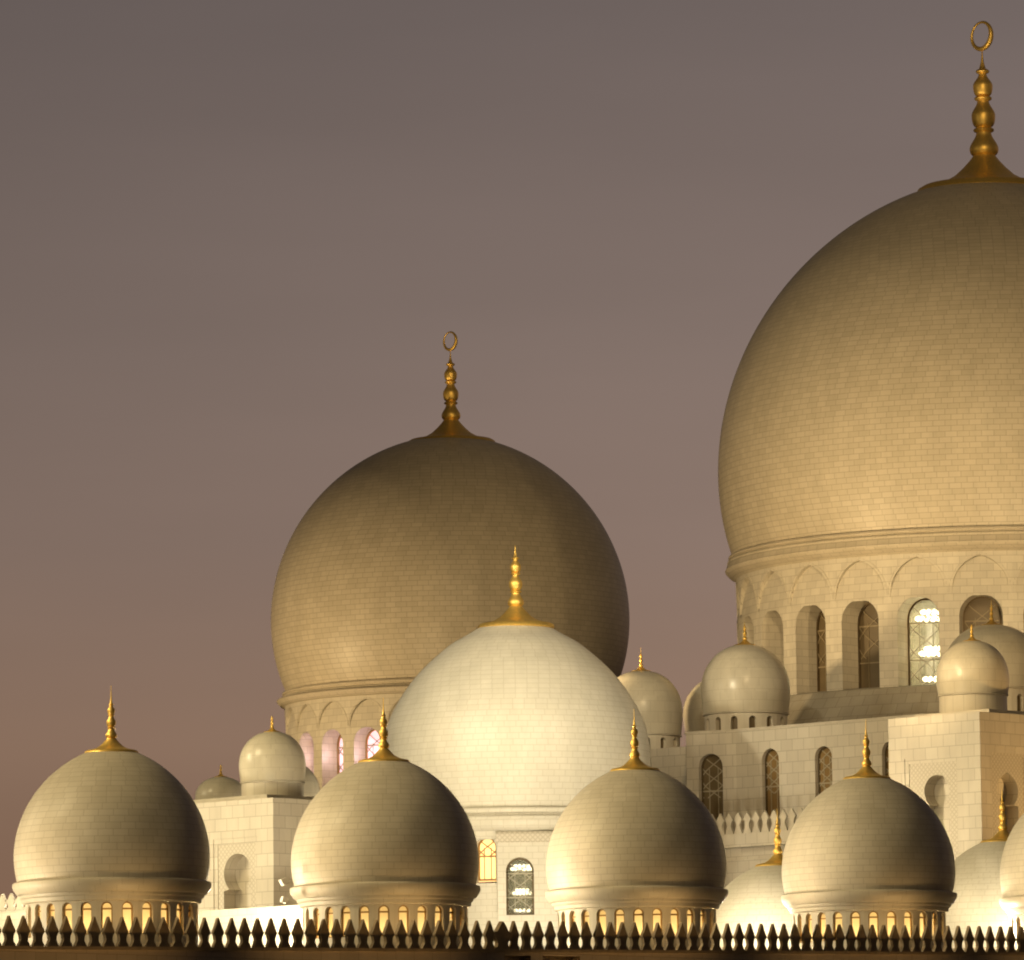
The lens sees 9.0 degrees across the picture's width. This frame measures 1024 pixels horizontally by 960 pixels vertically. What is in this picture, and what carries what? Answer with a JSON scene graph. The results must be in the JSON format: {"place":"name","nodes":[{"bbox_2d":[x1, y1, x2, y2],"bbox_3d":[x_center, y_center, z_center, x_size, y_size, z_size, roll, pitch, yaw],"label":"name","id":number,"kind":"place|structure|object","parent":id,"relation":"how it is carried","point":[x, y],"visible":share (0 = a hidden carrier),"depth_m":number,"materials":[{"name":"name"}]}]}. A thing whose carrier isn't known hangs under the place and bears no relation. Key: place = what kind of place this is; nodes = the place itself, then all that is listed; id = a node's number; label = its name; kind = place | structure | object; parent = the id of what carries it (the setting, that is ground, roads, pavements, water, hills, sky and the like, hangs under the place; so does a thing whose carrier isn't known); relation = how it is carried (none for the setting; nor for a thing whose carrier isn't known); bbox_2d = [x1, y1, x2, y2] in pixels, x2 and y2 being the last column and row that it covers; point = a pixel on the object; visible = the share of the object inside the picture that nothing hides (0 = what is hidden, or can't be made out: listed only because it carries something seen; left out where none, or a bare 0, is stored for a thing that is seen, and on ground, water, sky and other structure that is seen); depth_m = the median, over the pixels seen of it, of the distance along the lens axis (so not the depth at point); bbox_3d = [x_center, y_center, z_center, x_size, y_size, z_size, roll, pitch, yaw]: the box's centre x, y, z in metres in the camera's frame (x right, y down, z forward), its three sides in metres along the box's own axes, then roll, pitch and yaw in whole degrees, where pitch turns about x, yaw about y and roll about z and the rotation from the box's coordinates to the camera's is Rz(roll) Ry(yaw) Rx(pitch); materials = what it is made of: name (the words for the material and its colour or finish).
{"place":"outdoors","nodes":[
{"label":"outdoors","id":0,"kind":"place"},
{"bbox_2d":[271,331,629,789],"bbox_3d":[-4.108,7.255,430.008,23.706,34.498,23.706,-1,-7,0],"label":"second great dome","id":1,"kind":"structure","parent":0,"point":[393,576],"depth_m":421.37,"materials":[{"name":"stone"}]},
{"bbox_2d":[337,735,342,774],"bbox_3d":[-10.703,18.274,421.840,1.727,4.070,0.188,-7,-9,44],"label":"window","id":2,"kind":"structure","parent":1,"relation":"in","point":[340,742],"depth_m":422.36,"materials":[{"name":"glass"}]},
{"bbox_2d":[365,729,379,758],"bbox_3d":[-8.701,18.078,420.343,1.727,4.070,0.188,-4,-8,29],"label":"window","id":3,"kind":"structure","parent":1,"relation":"in","point":[372,739],"depth_m":420.71,"materials":[{"name":"glass"}]},
{"bbox_2d":[0,949,1023,959],"bbox_3d":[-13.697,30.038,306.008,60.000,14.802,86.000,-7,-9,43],"label":"arcade building","id":4,"kind":"structure","parent":0,"point":[150,955],"depth_m":273.81,"materials":[{"name":"stone"}]},
{"bbox_2d":[0,893,25,944],"bbox_3d":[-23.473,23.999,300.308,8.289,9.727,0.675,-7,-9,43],"label":"wall","id":5,"kind":"structure","parent":4,"relation":"on","point":[17,913],"depth_m":299.96,"materials":[{"name":"stone"}]},
{"bbox_2d":[12,693,211,946],"bbox_3d":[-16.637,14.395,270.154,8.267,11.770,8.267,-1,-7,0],"label":"arcade dome","id":6,"kind":"structure","parent":4,"relation":"on","point":[112,828],"depth_m":266.97,"materials":[{"name":"stone"}]},
{"bbox_2d":[38,905,40,919],"bbox_3d":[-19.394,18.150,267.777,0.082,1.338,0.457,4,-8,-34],"label":"window","id":7,"kind":"structure","parent":6,"relation":"in","point":[39,909],"depth_m":267.94,"materials":[{"name":"yellow glass"}]},
{"bbox_2d":[49,904,54,918],"bbox_3d":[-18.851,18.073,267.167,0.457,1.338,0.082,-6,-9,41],"label":"window","id":8,"kind":"structure","parent":6,"relation":"in","point":[51,908],"depth_m":267.29,"materials":[{"name":"yellow glass"}]},
{"bbox_2d":[64,903,71,934],"bbox_3d":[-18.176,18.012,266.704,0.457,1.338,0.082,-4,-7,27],"label":"window","id":9,"kind":"structure","parent":6,"relation":"in","point":[67,908],"depth_m":266.77,"materials":[{"name":"yellow glass"}]},
{"bbox_2d":[82,902,91,934],"bbox_3d":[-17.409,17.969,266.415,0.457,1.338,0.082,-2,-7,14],"label":"window","id":10,"kind":"structure","parent":6,"relation":"in","point":[86,907],"depth_m":266.44,"materials":[{"name":"yellow glass"}]},
{"bbox_2d":[101,902,112,933],"bbox_3d":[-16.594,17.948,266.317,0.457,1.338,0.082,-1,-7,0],"label":"window","id":11,"kind":"structure","parent":6,"relation":"in","point":[106,908],"depth_m":266.31,"materials":[{"name":"yellow glass"}]},
{"bbox_2d":[122,902,132,933],"bbox_3d":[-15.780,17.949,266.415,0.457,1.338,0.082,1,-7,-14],"label":"window","id":12,"kind":"structure","parent":6,"relation":"in","point":[127,909],"depth_m":266.44,"materials":[{"name":"yellow glass"}]},
{"bbox_2d":[142,902,151,929],"bbox_3d":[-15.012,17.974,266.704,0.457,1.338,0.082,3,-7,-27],"label":"window","id":13,"kind":"structure","parent":6,"relation":"in","point":[146,909],"depth_m":266.77,"materials":[{"name":"yellow glass"}]},
{"bbox_2d":[161,902,167,925],"bbox_3d":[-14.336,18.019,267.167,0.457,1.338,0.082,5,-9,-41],"label":"window","id":14,"kind":"structure","parent":6,"relation":"in","point":[164,907],"depth_m":267.29,"materials":[{"name":"yellow glass"}]},
{"bbox_2d":[177,903,180,923],"bbox_3d":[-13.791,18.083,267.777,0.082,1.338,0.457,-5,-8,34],"label":"window","id":15,"kind":"structure","parent":6,"relation":"in","point":[178,906],"depth_m":267.94,"materials":[{"name":"yellow glass"}]},
{"bbox_2d":[195,765,240,799],"bbox_3d":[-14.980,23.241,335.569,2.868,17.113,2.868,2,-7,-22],"label":"turret dome","id":16,"kind":"structure","parent":4,"relation":"on","point":[220,785],"depth_m":335.39,"materials":[{"name":"stone"}]},
{"bbox_2d":[198,905,302,946],"bbox_3d":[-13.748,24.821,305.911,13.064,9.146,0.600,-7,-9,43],"label":"wall","id":17,"kind":"structure","parent":4,"relation":"on","point":[291,914],"depth_m":304.33,"materials":[{"name":"stone"}]},
{"bbox_2d":[194,794,313,910],"bbox_3d":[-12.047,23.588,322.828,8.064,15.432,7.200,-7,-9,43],"label":"square tower","id":18,"kind":"structure","parent":4,"relation":"on","point":[250,838],"depth_m":319.58,"materials":[{"name":"stone"}]},
{"bbox_2d":[239,716,305,795],"bbox_3d":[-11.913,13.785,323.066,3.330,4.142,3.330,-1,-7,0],"label":"turret dome","id":19,"kind":"structure","parent":18,"relation":"on","point":[272,760],"depth_m":321.72,"materials":[{"name":"stone"}]},
{"bbox_2d":[304,767,319,796],"bbox_3d":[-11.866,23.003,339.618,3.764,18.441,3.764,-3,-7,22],"label":"turret dome","id":20,"kind":"structure","parent":4,"relation":"on","point":[311,787],"depth_m":339.39,"materials":[{"name":"stone"}]},
{"bbox_2d":[290,698,480,947],"bbox_3d":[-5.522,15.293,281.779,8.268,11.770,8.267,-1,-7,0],"label":"arcade dome","id":21,"kind":"structure","parent":4,"relation":"on","point":[383,833],"depth_m":278.59,"materials":[{"name":"stone"}]},
{"bbox_2d":[278,877,293,885],"bbox_3d":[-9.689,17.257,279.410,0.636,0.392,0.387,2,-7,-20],"label":"floodlight","id":22,"kind":"object","parent":21,"relation":"attached to","point":[284,881],"visible":1,"depth_m":279.25,"materials":[{"name":"metal"}]},
{"bbox_2d":[280,896,291,903],"bbox_3d":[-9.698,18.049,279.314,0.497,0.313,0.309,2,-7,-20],"label":"floodlight","id":23,"kind":"object","parent":21,"relation":"attached to","point":[283,899],"visible":1,"depth_m":279.19,"materials":[{"name":"metal"}]},
{"bbox_2d":[316,908,318,938],"bbox_3d":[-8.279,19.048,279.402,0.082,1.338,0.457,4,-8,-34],"label":"window","id":24,"kind":"structure","parent":21,"relation":"in","point":[317,911],"depth_m":279.50,"materials":[{"name":"yellow glass"}]},
{"bbox_2d":[327,907,332,937],"bbox_3d":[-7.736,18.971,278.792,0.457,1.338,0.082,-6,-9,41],"label":"window","id":25,"kind":"structure","parent":21,"relation":"in","point":[330,911],"depth_m":278.89,"materials":[{"name":"yellow glass"}]},
{"bbox_2d":[342,906,349,936],"bbox_3d":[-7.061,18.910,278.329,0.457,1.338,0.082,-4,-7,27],"label":"window","id":26,"kind":"structure","parent":21,"relation":"in","point":[345,911],"depth_m":278.41,"materials":[{"name":"yellow glass"}]},
{"bbox_2d":[359,905,368,931],"bbox_3d":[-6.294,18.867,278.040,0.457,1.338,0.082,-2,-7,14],"label":"window","id":27,"kind":"structure","parent":21,"relation":"in","point":[364,910],"depth_m":278.07,"materials":[{"name":"yellow glass"}]},
{"bbox_2d":[378,905,388,931],"bbox_3d":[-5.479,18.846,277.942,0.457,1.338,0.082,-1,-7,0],"label":"window","id":28,"kind":"structure","parent":21,"relation":"in","point":[383,912],"depth_m":277.94,"materials":[{"name":"yellow glass"}]},
{"bbox_2d":[398,905,407,932],"bbox_3d":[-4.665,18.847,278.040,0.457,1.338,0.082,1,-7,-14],"label":"window","id":29,"kind":"structure","parent":21,"relation":"in","point":[403,910],"depth_m":278.07,"materials":[{"name":"yellow glass"}]},
{"bbox_2d":[418,905,425,932],"bbox_3d":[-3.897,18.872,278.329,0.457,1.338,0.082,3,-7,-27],"label":"window","id":30,"kind":"structure","parent":21,"relation":"in","point":[421,909],"depth_m":278.35,"materials":[{"name":"yellow glass"}]},
{"bbox_2d":[435,906,440,926],"bbox_3d":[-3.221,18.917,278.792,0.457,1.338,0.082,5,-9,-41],"label":"window","id":31,"kind":"structure","parent":21,"relation":"in","point":[437,910],"depth_m":278.89,"materials":[{"name":"yellow glass"}]},
{"bbox_2d":[450,907,453,919],"bbox_3d":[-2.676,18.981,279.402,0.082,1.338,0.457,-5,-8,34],"label":"window","id":32,"kind":"structure","parent":21,"relation":"in","point":[451,909],"depth_m":279.57,"materials":[{"name":"yellow glass"}]},
{"bbox_2d":[0,915,1023,954],"bbox_3d":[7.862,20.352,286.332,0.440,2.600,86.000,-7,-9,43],"label":"crenellated parapet","id":33,"kind":"structure","parent":4,"relation":"on","point":[501,936],"depth_m":277.50,"materials":[{"name":"stone"}]},
{"bbox_2d":[386,546,650,947],"bbox_3d":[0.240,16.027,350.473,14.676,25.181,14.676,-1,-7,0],"label":"dome","id":34,"kind":"structure","parent":4,"relation":"on","point":[516,716],"depth_m":344.76,"materials":[{"name":"stone"}]},
{"bbox_2d":[478,840,496,881],"bbox_3d":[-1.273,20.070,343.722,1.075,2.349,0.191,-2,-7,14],"label":"window","id":35,"kind":"structure","parent":34,"relation":"in","point":[486,848],"depth_m":343.71,"materials":[{"name":"yellow glass"}]},
{"bbox_2d":[496,831,557,948],"bbox_3d":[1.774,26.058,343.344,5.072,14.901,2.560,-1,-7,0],"label":"wall","id":36,"kind":"structure","parent":4,"relation":"on","point":[521,848],"depth_m":342.86,"materials":[{"name":"stone"}]},
{"bbox_2d":[506,858,533,914],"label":"window","id":37,"kind":"structure","parent":36,"relation":"in","point":[519,879],"depth_m":344.80,"materials":[{"name":"grey glass"}]},
{"bbox_2d":[510,864,531,911],"bbox_3d":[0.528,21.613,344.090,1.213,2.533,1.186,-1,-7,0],"label":"chandelier","id":38,"kind":"object","parent":36,"relation":"hanging from","point":[517,890],"visible":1,"depth_m":343.82,"materials":[{"name":"beige glass"}]},
{"bbox_2d":[545,715,727,949],"bbox_3d":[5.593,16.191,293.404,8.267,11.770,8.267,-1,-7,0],"label":"arcade dome","id":39,"kind":"structure","parent":4,"relation":"on","point":[637,840],"depth_m":290.22,"materials":[{"name":"stone"}]},
{"bbox_2d":[572,911,574,922],"bbox_3d":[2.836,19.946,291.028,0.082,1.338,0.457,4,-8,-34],"label":"window","id":40,"kind":"structure","parent":39,"relation":"in","point":[573,913],"depth_m":291.21,"materials":[{"name":"yellow glass"}]},
{"bbox_2d":[583,910,588,925],"bbox_3d":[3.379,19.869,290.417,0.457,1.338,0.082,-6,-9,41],"label":"window","id":41,"kind":"structure","parent":39,"relation":"in","point":[586,914],"depth_m":290.50,"materials":[{"name":"yellow glass"}]},
{"bbox_2d":[598,909,605,938],"bbox_3d":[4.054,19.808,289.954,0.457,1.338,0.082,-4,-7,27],"label":"window","id":42,"kind":"structure","parent":39,"relation":"in","point":[601,914],"depth_m":290.00,"materials":[{"name":"yellow glass"}]},
{"bbox_2d":[615,909,624,937],"bbox_3d":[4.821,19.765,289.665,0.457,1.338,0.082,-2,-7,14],"label":"window","id":43,"kind":"structure","parent":39,"relation":"in","point":[619,913],"depth_m":289.72,"materials":[{"name":"yellow glass"}]},
{"bbox_2d":[633,908,643,933],"bbox_3d":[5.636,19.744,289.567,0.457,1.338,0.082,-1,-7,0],"label":"window","id":44,"kind":"structure","parent":39,"relation":"in","point":[638,916],"depth_m":289.58,"materials":[{"name":"yellow glass"}]},
{"bbox_2d":[652,908,661,930],"bbox_3d":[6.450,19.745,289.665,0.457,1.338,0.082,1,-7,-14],"label":"window","id":45,"kind":"structure","parent":39,"relation":"in","point":[656,914],"depth_m":289.72,"materials":[{"name":"yellow glass"}]},
{"bbox_2d":[671,908,678,934],"bbox_3d":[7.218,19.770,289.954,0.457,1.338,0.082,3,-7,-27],"label":"window","id":46,"kind":"structure","parent":39,"relation":"in","point":[674,912],"depth_m":290.00,"materials":[{"name":"yellow glass"}]},
{"bbox_2d":[687,909,692,933],"bbox_3d":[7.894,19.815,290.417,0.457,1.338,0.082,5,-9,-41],"label":"window","id":47,"kind":"structure","parent":39,"relation":"in","point":[689,913],"depth_m":290.50,"materials":[{"name":"yellow glass"}]},
{"bbox_2d":[700,910,703,927],"bbox_3d":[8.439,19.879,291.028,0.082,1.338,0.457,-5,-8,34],"label":"window","id":48,"kind":"structure","parent":39,"relation":"in","point":[701,914],"depth_m":291.21,"materials":[{"name":"yellow glass"}]},
{"bbox_2d":[716,814,792,949],"bbox_3d":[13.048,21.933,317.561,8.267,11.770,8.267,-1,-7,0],"label":"courtyard dome","id":49,"kind":"structure","parent":4,"relation":"on","point":[755,894],"depth_m":314.95,"materials":[{"name":"stone"}]},
{"bbox_2d":[721,830,790,887],"bbox_3d":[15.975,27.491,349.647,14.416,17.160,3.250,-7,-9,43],"label":"terrace ledge","id":50,"kind":"object","parent":4,"relation":"on","point":[744,852],"visible":0.12,"depth_m":351.65,"materials":[{"name":"stone"}]},
{"bbox_2d":[711,808,802,834],"bbox_3d":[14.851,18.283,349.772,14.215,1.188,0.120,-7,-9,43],"label":"merlon parapet","id":51,"kind":"structure","parent":50,"relation":"on","point":[756,818],"depth_m":351.28,"materials":[{"name":"stone"}]},
{"bbox_2d":[781,726,956,949],"bbox_3d":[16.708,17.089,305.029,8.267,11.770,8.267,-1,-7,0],"label":"arcade dome","id":52,"kind":"structure","parent":4,"relation":"on","point":[867,845],"depth_m":301.85,"materials":[{"name":"stone"}]},
{"bbox_2d":[800,916,801,942],"bbox_3d":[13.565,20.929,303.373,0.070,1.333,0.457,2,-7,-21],"label":"window","id":53,"kind":"structure","parent":52,"relation":"in","point":[800,916],"depth_m":303.55,"materials":[{"name":"yellow glass"}]},
{"bbox_2d":[808,914,811,941],"bbox_3d":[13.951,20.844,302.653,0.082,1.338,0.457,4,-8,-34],"label":"window","id":54,"kind":"structure","parent":52,"relation":"in","point":[809,916],"depth_m":302.81,"materials":[{"name":"yellow glass"}]},
{"bbox_2d":[819,913,825,940],"bbox_3d":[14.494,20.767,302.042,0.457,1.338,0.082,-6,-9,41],"label":"window","id":55,"kind":"structure","parent":52,"relation":"in","point":[822,918],"depth_m":302.14,"materials":[{"name":"yellow glass"}]},
{"bbox_2d":[834,912,841,935],"bbox_3d":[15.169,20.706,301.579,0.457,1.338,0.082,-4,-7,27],"label":"window","id":56,"kind":"structure","parent":52,"relation":"in","point":[837,917],"depth_m":301.63,"materials":[{"name":"yellow glass"}]},
{"bbox_2d":[851,911,859,935],"bbox_3d":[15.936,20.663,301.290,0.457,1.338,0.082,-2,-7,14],"label":"window","id":57,"kind":"structure","parent":52,"relation":"in","point":[855,916],"depth_m":301.33,"materials":[{"name":"yellow glass"}]},
{"bbox_2d":[868,911,878,936],"bbox_3d":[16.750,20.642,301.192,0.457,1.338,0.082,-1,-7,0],"label":"window","id":58,"kind":"structure","parent":52,"relation":"in","point":[873,916],"depth_m":301.18,"materials":[{"name":"yellow glass"}]},
{"bbox_2d":[887,911,895,935],"bbox_3d":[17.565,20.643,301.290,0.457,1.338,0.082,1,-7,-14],"label":"window","id":59,"kind":"structure","parent":52,"relation":"in","point":[891,917],"depth_m":301.33,"materials":[{"name":"yellow glass"}]},
{"bbox_2d":[904,911,911,939],"bbox_3d":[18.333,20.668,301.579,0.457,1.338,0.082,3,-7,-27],"label":"window","id":60,"kind":"structure","parent":52,"relation":"in","point":[907,917],"depth_m":301.63,"materials":[{"name":"yellow glass"}]},
{"bbox_2d":[920,912,924,936],"bbox_3d":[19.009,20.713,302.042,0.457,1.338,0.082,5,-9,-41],"label":"window","id":61,"kind":"structure","parent":52,"relation":"in","point":[922,916],"depth_m":302.14,"materials":[{"name":"yellow glass"}]},
{"bbox_2d":[932,912,934,935],"bbox_3d":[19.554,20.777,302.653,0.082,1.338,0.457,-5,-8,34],"label":"window","id":62,"kind":"structure","parent":52,"relation":"in","point":[933,916],"depth_m":302.81,"materials":[{"name":"yellow glass"}]},
{"bbox_2d":[888,709,1023,858],"bbox_3d":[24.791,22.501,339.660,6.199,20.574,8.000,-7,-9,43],"label":"corner tower","id":63,"kind":"structure","parent":4,"relation":"on","point":[959,773],"depth_m":337.23,"materials":[{"name":"stone"}]},
{"bbox_2d":[936,624,1008,712],"bbox_3d":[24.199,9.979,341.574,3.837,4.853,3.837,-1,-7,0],"label":"turret dome","id":64,"kind":"structure","parent":63,"relation":"on","point":[972,673],"depth_m":340.03,"materials":[{"name":"stone"}]},
{"bbox_2d":[946,794,1010,950],"bbox_3d":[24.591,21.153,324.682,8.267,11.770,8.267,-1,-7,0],"label":"courtyard dome","id":65,"kind":"structure","parent":4,"relation":"on","point":[978,891],"depth_m":321.64,"materials":[{"name":"stone"}]},
{"bbox_2d":[999,813,1023,949],"bbox_3d":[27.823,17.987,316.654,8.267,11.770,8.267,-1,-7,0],"label":"arcade dome","id":66,"kind":"structure","parent":4,"relation":"on","point":[1011,901],"depth_m":314.97,"materials":[{"name":"stone"}]},
{"bbox_2d":[0,0,1023,907],"label":"sky","id":67,"kind":"structure","parent":0,"point":[242,242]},
{"bbox_2d":[650,747,686,786],"bbox_3d":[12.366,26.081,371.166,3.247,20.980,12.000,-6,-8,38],"label":"link wall","id":68,"kind":"structure","parent":0,"point":[671,761],"depth_m":367.20,"materials":[{"name":"stone"}]},
{"bbox_2d":[686,714,918,832],"bbox_3d":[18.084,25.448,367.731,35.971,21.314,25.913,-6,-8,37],"label":"long wall","id":69,"kind":"structure","parent":0,"point":[770,769],"depth_m":356.76,"materials":[{"name":"stone"}]},
{"bbox_2d":[617,652,682,748],"bbox_3d":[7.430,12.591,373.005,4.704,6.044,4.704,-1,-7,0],"label":"turret dome","id":70,"kind":"structure","parent":69,"relation":"on","point":[655,696],"depth_m":371.14,"materials":[{"name":"stone"}]},
{"bbox_2d":[683,682,704,779],"bbox_3d":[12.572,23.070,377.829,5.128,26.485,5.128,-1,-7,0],"label":"turret dome","id":71,"kind":"structure","parent":69,"relation":"on","point":[693,719],"depth_m":377.53,"materials":[{"name":"stone"}]},
{"bbox_2d":[701,754,722,820],"bbox_3d":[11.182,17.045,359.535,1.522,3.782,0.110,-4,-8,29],"label":"window","id":72,"kind":"structure","parent":69,"relation":"in","point":[711,768],"depth_m":359.59,"materials":[{"name":"brown glass"}]},
{"bbox_2d":[701,622,789,730],"bbox_3d":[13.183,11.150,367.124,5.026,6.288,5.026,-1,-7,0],"label":"turret dome","id":73,"kind":"structure","parent":69,"relation":"on","point":[745,683],"depth_m":365.09,"materials":[{"name":"stone"}]},
{"bbox_2d":[733,716,737,728],"bbox_3d":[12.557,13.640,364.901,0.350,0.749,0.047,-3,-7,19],"label":"window","id":74,"kind":"structure","parent":73,"relation":"in","point":[735,722],"depth_m":364.90,"materials":[{"name":"brown glass"}]},
{"bbox_2d":[749,716,754,727],"bbox_3d":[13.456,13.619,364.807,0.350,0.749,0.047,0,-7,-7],"label":"window","id":75,"kind":"structure","parent":73,"relation":"in","point":[751,719],"depth_m":364.81,"materials":[{"name":"brown glass"}]},
{"bbox_2d":[765,749,779,816],"bbox_3d":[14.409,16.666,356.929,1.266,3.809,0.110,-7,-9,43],"label":"window","id":76,"kind":"structure","parent":69,"relation":"in","point":[772,758],"depth_m":357.05,"materials":[{"name":"brown glass"}]},
{"bbox_2d":[818,746,831,794],"bbox_3d":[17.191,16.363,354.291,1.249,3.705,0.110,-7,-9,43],"label":"window","id":77,"kind":"structure","parent":69,"relation":"in","point":[824,756],"depth_m":354.45,"materials":[{"name":"brown glass"}]},
{"bbox_2d":[885,745,888,775],"bbox_3d":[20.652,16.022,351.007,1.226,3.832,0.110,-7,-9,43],"label":"window","id":78,"kind":"structure","parent":69,"relation":"in","point":[887,749],"depth_m":351.43,"materials":[{"name":"brown glass"}]},
{"bbox_2d":[949,604,1023,710],"bbox_3d":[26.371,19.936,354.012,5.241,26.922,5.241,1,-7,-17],"label":"turret dome","id":79,"kind":"structure","parent":69,"relation":"on","point":[1006,642],"depth_m":353.07,"materials":[{"name":"stone"}]},
{"bbox_2d":[1017,695,1019,710],"bbox_3d":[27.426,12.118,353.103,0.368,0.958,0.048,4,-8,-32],"label":"window","id":80,"kind":"structure","parent":79,"relation":"in","point":[1018,698],"depth_m":353.15,"materials":[{"name":"brown glass"}]},
{"bbox_2d":[718,21,1023,724],"bbox_3d":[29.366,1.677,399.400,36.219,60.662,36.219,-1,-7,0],"label":"great dome","id":81,"kind":"structure","parent":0,"point":[871,471],"depth_m":386.96,"materials":[{"name":"stone"}]},
{"bbox_2d":[816,610,826,691],"bbox_3d":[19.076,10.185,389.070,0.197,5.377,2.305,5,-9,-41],"label":"window","id":82,"kind":"structure","parent":81,"relation":"in","point":[820,625],"depth_m":389.67,"materials":[{"name":"brown glass"}]},
{"bbox_2d":[858,602,879,687],"bbox_3d":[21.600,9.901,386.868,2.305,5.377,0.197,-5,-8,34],"label":"window","id":83,"kind":"structure","parent":81,"relation":"in","point":[868,621],"depth_m":387.11,"materials":[{"name":"brown glass"}]},
{"bbox_2d":[907,598,939,685],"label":"window","id":84,"kind":"structure","parent":81,"relation":"in","point":[922,634],"depth_m":387.77,"materials":[{"name":"brown glass"}]},
{"bbox_2d":[915,609,939,681],"bbox_3d":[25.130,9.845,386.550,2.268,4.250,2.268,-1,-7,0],"label":"chandelier","id":85,"kind":"object","parent":81,"relation":"hanging from","point":[927,648],"visible":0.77,"depth_m":386.24,"materials":[{"name":"beige glass"}]},
{"bbox_2d":[963,596,1001,631],"bbox_3d":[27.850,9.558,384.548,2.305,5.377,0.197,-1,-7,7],"label":"window","id":86,"kind":"structure","parent":81,"relation":"in","point":[977,612],"depth_m":384.75,"materials":[{"name":"brown glass"}]}
]}

